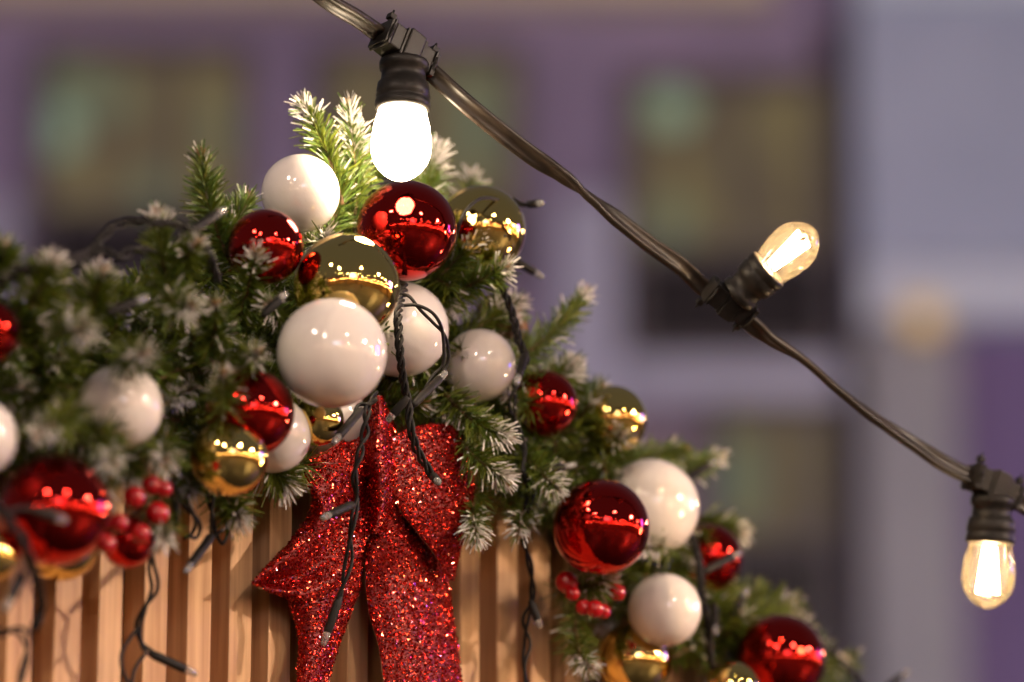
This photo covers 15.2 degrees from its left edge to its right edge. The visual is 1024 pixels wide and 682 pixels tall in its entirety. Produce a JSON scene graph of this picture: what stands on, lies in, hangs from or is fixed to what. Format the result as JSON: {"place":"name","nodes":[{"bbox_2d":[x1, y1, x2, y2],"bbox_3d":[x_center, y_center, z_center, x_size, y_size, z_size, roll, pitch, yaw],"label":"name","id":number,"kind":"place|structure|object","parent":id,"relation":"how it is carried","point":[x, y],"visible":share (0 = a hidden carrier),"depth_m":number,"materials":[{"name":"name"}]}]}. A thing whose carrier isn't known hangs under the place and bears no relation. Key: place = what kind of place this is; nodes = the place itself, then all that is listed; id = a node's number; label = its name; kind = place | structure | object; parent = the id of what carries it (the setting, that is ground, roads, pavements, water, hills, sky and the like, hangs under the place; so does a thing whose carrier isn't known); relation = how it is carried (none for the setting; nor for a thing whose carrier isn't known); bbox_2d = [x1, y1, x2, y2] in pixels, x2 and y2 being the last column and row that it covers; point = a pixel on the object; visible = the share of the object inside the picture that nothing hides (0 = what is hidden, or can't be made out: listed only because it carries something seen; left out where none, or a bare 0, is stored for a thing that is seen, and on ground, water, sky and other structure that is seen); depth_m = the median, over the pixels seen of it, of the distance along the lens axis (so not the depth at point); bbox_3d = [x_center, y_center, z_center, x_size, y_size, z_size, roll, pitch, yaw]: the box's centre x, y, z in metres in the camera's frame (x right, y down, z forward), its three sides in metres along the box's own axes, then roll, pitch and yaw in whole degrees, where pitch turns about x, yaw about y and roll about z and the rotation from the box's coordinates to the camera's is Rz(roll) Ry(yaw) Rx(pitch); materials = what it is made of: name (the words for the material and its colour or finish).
{"place":"outdoors","nodes":[
{"label":"outdoors","id":0,"kind":"place"},
{"bbox_2d":[0,0,861,681],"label":"house","id":1,"kind":"structure","parent":0,"point":[708,138],"depth_m":27.07,"materials":[{"name":"purple paint"}]},
{"bbox_2d":[30,44,252,292],"bbox_3d":[-2.605,-1.218,27.038,1.524,1.794,0.120,0,-14,0],"label":"window","id":2,"kind":"structure","parent":1,"relation":"in","point":[115,125],"depth_m":27.10,"materials":[{"name":"grey"}]},
{"bbox_2d":[313,44,523,292],"bbox_3d":[-0.654,-1.218,27.038,1.481,1.794,0.120,0,-14,0],"label":"window","id":3,"kind":"structure","parent":1,"relation":"in","point":[492,74],"depth_m":27.16,"materials":[{"name":"grey"}]},
{"bbox_2d":[623,72,840,358],"bbox_3d":[1.537,-0.866,26.950,1.496,2.101,0.120,0,-14,0],"label":"window","id":4,"kind":"structure","parent":1,"relation":"in","point":[715,163],"depth_m":26.99,"materials":[{"name":"grey"}]},
{"bbox_2d":[706,400,842,655],"bbox_3d":[1.803,1.314,26.406,0.905,1.860,0.120,0,-14,0],"label":"window","id":5,"kind":"structure","parent":1,"relation":"in","point":[782,476],"depth_m":26.46,"materials":[{"name":"grey"}]},
{"bbox_2d":[313,0,1023,608],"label":"festoon string","id":6,"kind":"object","parent":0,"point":[409,68],"visible":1,"depth_m":3.04,"materials":[{"name":"rubber"}]},
{"bbox_2d":[847,0,1023,681],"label":"pale house","id":7,"kind":"structure","parent":0,"point":[936,91],"depth_m":26.58,"materials":[{"name":"grey"}]},
{"bbox_2d":[904,300,941,343],"bbox_3d":[2.805,-0.130,26.235,0.260,0.270,0.348,0,-14,0],"label":"wall lamp","id":8,"kind":"object","parent":7,"relation":"attached to","point":[923,318],"visible":1,"depth_m":26.11,"materials":[{"name":"grey paint"}]},
{"label":"ground","id":9,"kind":"structure","parent":0,"visible":0},
{"bbox_2d":[0,339,725,681],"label":"wooden stall","id":10,"kind":"object","parent":9,"relation":"on","point":[213,615],"visible":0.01,"depth_m":2.94,"materials":[{"name":"brown wood"}]},
{"bbox_2d":[0,504,67,681],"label":"light string","id":11,"kind":"object","parent":10,"relation":"attached to","point":[19,536],"visible":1,"depth_m":2.56,"materials":[{"name":"black plastic"}]},
{"bbox_2d":[251,395,476,681],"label":"bow","id":12,"kind":"object","parent":10,"relation":"attached to","point":[407,547],"visible":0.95,"depth_m":3.00,"materials":[{"name":"red fabric"}]},
{"bbox_2d":[0,88,866,681],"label":"fir garland","id":13,"kind":"object","parent":10,"relation":"attached to","point":[186,350],"visible":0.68,"depth_m":2.90},
{"bbox_2d":[0,405,17,469],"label":"white bauble","id":14,"kind":"object","parent":13,"relation":"hanging from","point":[8,437],"visible":1,"depth_m":2.57,"materials":[{"name":"white plastic"}]},
{"bbox_2d":[0,530,18,580],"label":"gold bauble","id":15,"kind":"object","parent":13,"relation":"hanging from","point":[9,554],"visible":1,"depth_m":2.60,"materials":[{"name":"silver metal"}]},
{"bbox_2d":[0,302,20,360],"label":"red bauble","id":16,"kind":"object","parent":13,"relation":"hanging from","point":[10,331],"visible":1,"depth_m":2.62,"materials":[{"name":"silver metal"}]},
{"bbox_2d":[0,454,110,566],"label":"red bauble","id":17,"kind":"object","parent":13,"relation":"hanging from","point":[73,491],"visible":0.91,"depth_m":2.60,"materials":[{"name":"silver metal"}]},
{"bbox_2d":[23,548,98,580],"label":"gold bauble","id":18,"kind":"object","parent":13,"relation":"hanging from","point":[72,571],"visible":0.16,"depth_m":2.70,"materials":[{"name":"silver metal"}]},
{"bbox_2d":[78,364,162,449],"bbox_3d":[-0.278,0.047,2.722,0.061,0.061,0.061,-24,-32,37],"label":"white bauble","id":19,"kind":"object","parent":13,"relation":"hanging from","point":[142,409],"visible":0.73,"depth_m":2.70,"materials":[{"name":"white plastic"}]},
{"bbox_2d":[105,515,154,567],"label":"red bauble","id":20,"kind":"object","parent":13,"relation":"hanging from","point":[128,551],"visible":0.65,"depth_m":2.69,"materials":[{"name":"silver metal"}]},
{"bbox_2d":[97,475,171,553],"bbox_3d":[-0.260,0.125,2.694,0.036,0.069,0.128,-2,-14,7],"label":"berry sprig","id":21,"kind":"object","parent":13,"relation":"hanging from","point":[134,498],"visible":1,"depth_m":2.69,"materials":[{"name":"red plastic"}]},
{"bbox_2d":[0,207,287,317],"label":"light string","id":22,"kind":"object","parent":13,"relation":"attached to","point":[79,258],"visible":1,"depth_m":2.73,"materials":[{"name":"black plastic"}]},
{"bbox_2d":[119,477,197,681],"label":"light string","id":23,"kind":"object","parent":13,"relation":"attached to","point":[168,661],"visible":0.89,"depth_m":2.77,"materials":[{"name":"black plastic"}]},
{"bbox_2d":[179,490,229,573],"bbox_3d":[-0.227,0.140,2.811,0.014,0.072,0.067,-6,-15,24],"label":"light string","id":24,"kind":"object","parent":13,"relation":"hanging from","point":[201,549],"visible":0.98,"depth_m":2.80,"materials":[{"name":"black plastic"}]},
{"bbox_2d":[190,420,267,496],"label":"gold bauble","id":25,"kind":"object","parent":13,"relation":"hanging from","point":[231,460],"visible":1,"depth_m":2.76,"materials":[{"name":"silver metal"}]},
{"bbox_2d":[204,367,293,452],"bbox_3d":[-0.192,0.052,2.802,0.066,0.066,0.066,-47,-24,1],"label":"red bauble","id":26,"kind":"object","parent":13,"relation":"hanging from","point":[269,410],"visible":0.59,"depth_m":2.78,"materials":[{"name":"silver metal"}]},
{"bbox_2d":[228,209,303,283],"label":"red bauble","id":27,"kind":"object","parent":13,"relation":"on","point":[278,233],"visible":0.87,"depth_m":2.85,"materials":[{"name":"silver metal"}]},
{"bbox_2d":[266,403,310,473],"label":"white bauble","id":28,"kind":"object","parent":13,"relation":"hanging from","point":[290,452],"visible":0.34,"depth_m":2.87,"materials":[{"name":"white plastic"}]},
{"bbox_2d":[261,154,339,232],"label":"white bauble","id":29,"kind":"object","parent":13,"relation":"hanging from","point":[301,191],"visible":0.84,"depth_m":2.94,"materials":[{"name":"white plastic"}]},
{"bbox_2d":[298,401,343,445],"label":"gold bauble","id":30,"kind":"object","parent":13,"relation":"hanging from","point":[325,424],"visible":0.64,"depth_m":2.89,"materials":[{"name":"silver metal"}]},
{"bbox_2d":[294,396,366,454],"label":"white bauble","id":31,"kind":"object","parent":13,"relation":"hanging from","point":[353,433],"visible":0.11,"depth_m":3.00,"materials":[{"name":"white plastic"}]},
{"bbox_2d":[276,298,386,407],"bbox_3d":[-0.133,0.009,2.822,0.081,0.082,0.082,12,-23,8],"label":"white bauble","id":32,"kind":"object","parent":13,"relation":"hanging from","point":[331,352],"visible":1,"depth_m":2.79,"materials":[{"name":"white plastic"}]},
{"bbox_2d":[293,233,399,326],"bbox_3d":[-0.125,-0.041,2.892,0.080,0.080,0.080,-12,-27,26],"label":"gold bauble","id":33,"kind":"object","parent":13,"relation":"hanging from","point":[360,270],"visible":0.81,"depth_m":2.86,"materials":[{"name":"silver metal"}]},
{"bbox_2d":[320,391,377,645],"bbox_3d":[-0.124,0.127,2.898,0.042,0.198,0.071,0,-14,0],"label":"light string","id":34,"kind":"object","parent":13,"relation":"attached to","point":[349,424],"visible":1,"depth_m":2.91,"materials":[{"name":"black plastic"}]},
{"bbox_2d":[358,176,393,191],"bbox_3d":[-0.110,-0.122,3.080,0.013,0.038,0.061,-8,-16,29],"label":"light string","id":35,"kind":"object","parent":13,"relation":"attached to","point":[386,180],"visible":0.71,"depth_m":3.08,"materials":[{"name":"green plastic"}]},
{"bbox_2d":[356,180,456,280],"bbox_3d":[-0.083,-0.087,3.019,0.079,0.080,0.080,-21,-32,-12],"label":"red bauble","id":36,"kind":"object","parent":13,"relation":"hanging from","point":[409,227],"visible":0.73,"depth_m":2.99,"materials":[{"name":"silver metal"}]},
{"bbox_2d":[381,281,448,376],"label":"white bauble","id":37,"kind":"object","parent":13,"relation":"hanging from","point":[422,343],"visible":0.51,"depth_m":3.01,"materials":[{"name":"white plastic"}]},
{"bbox_2d":[386,283,449,485],"bbox_3d":[-0.074,0.030,2.966,0.036,0.165,0.084,-3,-14,14],"label":"light string","id":38,"kind":"object","parent":13,"relation":"attached to","point":[419,398],"visible":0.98,"depth_m":2.96,"materials":[{"name":"black plastic"}]},
{"bbox_2d":[444,328,515,401],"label":"white bauble","id":39,"kind":"object","parent":13,"relation":"hanging from","point":[486,368],"visible":0.83,"depth_m":3.09,"materials":[{"name":"white plastic"}]},
{"bbox_2d":[447,185,525,270],"bbox_3d":[-0.025,-0.089,3.106,0.073,0.073,0.073,-19,-45,-25],"label":"gold bauble","id":40,"kind":"object","parent":13,"relation":"hanging from","point":[501,216],"visible":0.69,"depth_m":3.08,"materials":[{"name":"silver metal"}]},
{"bbox_2d":[455,196,544,278],"bbox_3d":[-0.001,-0.093,3.102,0.043,0.066,0.160,-5,-15,21],"label":"light string","id":41,"kind":"object","parent":13,"relation":"attached to","point":[527,267],"visible":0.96,"depth_m":3.13,"materials":[{"name":"black plastic"}]},
{"bbox_2d":[477,295,529,347],"bbox_3d":[-0.008,-0.013,3.166,0.047,0.054,0.052,0,-14,0],"label":"pine cone","id":42,"kind":"object","parent":13,"relation":"attached to","point":[510,334],"visible":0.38,"depth_m":3.16,"materials":[{"name":"brown plant"}]},
{"bbox_2d":[499,280,576,681],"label":"light string","id":43,"kind":"object","parent":13,"relation":"attached to","point":[521,368],"visible":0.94,"depth_m":3.10,"materials":[{"name":"black plastic"}]},
{"bbox_2d":[512,370,577,436],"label":"red bauble","id":44,"kind":"object","parent":13,"relation":"hanging from","point":[559,409],"visible":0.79,"depth_m":3.14,"materials":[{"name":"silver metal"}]},
{"bbox_2d":[555,571,625,618],"bbox_3d":[0.068,0.207,3.140,0.046,0.051,0.074,-8,-16,28],"label":"berry sprig","id":45,"kind":"object","parent":13,"relation":"attached to","point":[567,584],"visible":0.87,"depth_m":3.12,"materials":[{"name":"red plastic"}]},
{"bbox_2d":[552,478,649,575],"bbox_3d":[0.072,0.150,3.102,0.078,0.079,0.079,-36,-41,-1],"label":"red bauble","id":46,"kind":"object","parent":13,"relation":"hanging from","point":[600,526],"visible":0.99,"depth_m":3.07,"materials":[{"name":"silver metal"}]},
{"bbox_2d":[581,385,646,453],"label":"gold bauble","id":47,"kind":"object","parent":13,"relation":"hanging from","point":[622,405],"visible":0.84,"depth_m":3.21,"materials":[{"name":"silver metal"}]},
{"bbox_2d":[596,623,671,681],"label":"gold bauble","id":48,"kind":"object","parent":13,"relation":"hanging from","point":[628,654],"visible":0.78,"depth_m":3.20,"materials":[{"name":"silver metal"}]},
{"bbox_2d":[614,459,698,556],"bbox_3d":[0.117,0.141,3.248,0.084,0.084,0.083,19,-51,-30],"label":"white bauble","id":49,"kind":"object","parent":13,"relation":"hanging from","point":[665,492],"visible":0.52,"depth_m":3.22,"materials":[{"name":"white plastic"}]},
{"bbox_2d":[628,573,700,646],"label":"white bauble","id":50,"kind":"object","parent":13,"relation":"hanging from","point":[664,609],"visible":1,"depth_m":3.18,"materials":[{"name":"white plastic"}]},
{"bbox_2d":[684,524,742,591],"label":"red bauble","id":51,"kind":"object","parent":13,"relation":"hanging from","point":[729,543],"visible":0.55,"depth_m":3.30,"materials":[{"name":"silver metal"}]},
{"bbox_2d":[687,458,749,671],"bbox_3d":[0.179,0.207,3.276,0.102,0.226,0.054,12,-19,-40],"label":"light string","id":52,"kind":"object","parent":13,"relation":"attached to","point":[712,627],"visible":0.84,"depth_m":3.24,"materials":[{"name":"black plastic"}]},
{"bbox_2d":[707,661,759,681],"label":"gold bauble","id":53,"kind":"object","parent":13,"relation":"hanging from","point":[732,671],"visible":1,"depth_m":3.22,"materials":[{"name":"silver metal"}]},
{"bbox_2d":[736,614,825,681],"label":"red bauble","id":54,"kind":"object","parent":13,"relation":"hanging from","point":[781,648],"visible":0.84,"depth_m":3.29,"materials":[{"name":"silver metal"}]},
{"bbox_2d":[818,634,909,681],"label":"light string","id":55,"kind":"object","parent":13,"relation":"attached to","point":[901,676],"visible":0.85,"depth_m":3.45,"materials":[{"name":"black plastic"}]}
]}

